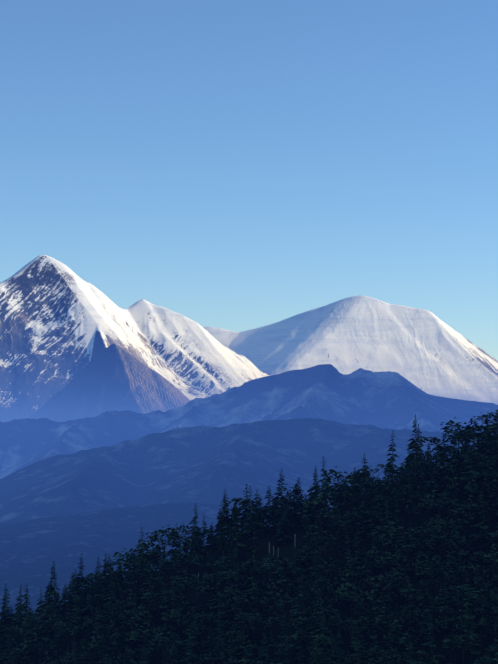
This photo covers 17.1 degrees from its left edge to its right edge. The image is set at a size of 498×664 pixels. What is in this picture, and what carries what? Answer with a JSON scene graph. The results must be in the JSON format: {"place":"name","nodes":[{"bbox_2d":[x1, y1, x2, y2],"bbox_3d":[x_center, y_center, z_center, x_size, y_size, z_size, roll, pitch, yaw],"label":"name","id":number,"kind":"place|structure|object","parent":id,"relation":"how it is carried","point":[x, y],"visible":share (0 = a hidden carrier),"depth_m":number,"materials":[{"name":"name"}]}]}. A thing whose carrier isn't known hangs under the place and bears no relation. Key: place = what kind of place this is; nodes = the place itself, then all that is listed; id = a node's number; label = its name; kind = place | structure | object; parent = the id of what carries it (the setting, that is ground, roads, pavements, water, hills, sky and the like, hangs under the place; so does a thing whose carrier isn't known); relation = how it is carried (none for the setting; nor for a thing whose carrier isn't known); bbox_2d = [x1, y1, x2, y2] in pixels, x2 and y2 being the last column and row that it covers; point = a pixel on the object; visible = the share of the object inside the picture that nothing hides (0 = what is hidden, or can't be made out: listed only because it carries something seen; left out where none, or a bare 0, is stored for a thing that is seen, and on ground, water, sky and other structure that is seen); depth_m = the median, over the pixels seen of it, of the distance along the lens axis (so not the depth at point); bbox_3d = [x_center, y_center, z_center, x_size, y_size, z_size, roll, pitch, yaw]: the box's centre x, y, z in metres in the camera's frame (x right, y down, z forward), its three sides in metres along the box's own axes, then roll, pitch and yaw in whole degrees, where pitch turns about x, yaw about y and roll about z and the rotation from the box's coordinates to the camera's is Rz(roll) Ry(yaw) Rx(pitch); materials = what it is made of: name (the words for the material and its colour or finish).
{"place":"outdoors","nodes":[
{"label":"outdoors","id":0,"kind":"place"},
{"bbox_2d":[0,502,333,619],"bbox_3d":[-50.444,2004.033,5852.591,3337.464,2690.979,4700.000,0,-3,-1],"label":"hill","id":1,"kind":"structure","parent":0,"point":[31,550],"depth_m":6129.95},
{"bbox_2d":[0,418,493,522],"bbox_3d":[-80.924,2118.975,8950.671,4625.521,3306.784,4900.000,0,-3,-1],"label":"hill","id":2,"kind":"structure","parent":0,"point":[204,464],"depth_m":8849.53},
{"bbox_2d":[0,255,497,422],"bbox_3d":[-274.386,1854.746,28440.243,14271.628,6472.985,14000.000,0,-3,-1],"label":"snow peaks","id":3,"kind":"object","parent":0,"point":[73,346],"visible":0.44,"depth_m":29009.03,"materials":[{"name":"white snow"}]},
{"bbox_2d":[0,364,497,478],"bbox_3d":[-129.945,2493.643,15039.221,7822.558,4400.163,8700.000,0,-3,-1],"label":"mountain ridge","id":4,"kind":"structure","parent":0,"point":[387,399],"depth_m":14614.51,"materials":[{"name":"blue stone"}]},
{"bbox_2d":[0,0,497,359],"label":"sky","id":5,"kind":"structure","parent":0,"point":[233,165],"materials":[{"name":"blue"}]},
{"bbox_2d":[2,444,497,663],"bbox_3d":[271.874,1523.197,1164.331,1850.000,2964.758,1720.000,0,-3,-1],"label":"forest hill terrain","id":6,"kind":"structure","parent":0,"point":[287,550],"depth_m":874.37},
{"bbox_2d":[0,410,497,663],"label":"forest trees","id":7,"kind":"object","parent":6,"relation":"on","point":[107,590],"visible":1,"depth_m":869.92,"materials":[{"name":"green plant"}]}
]}

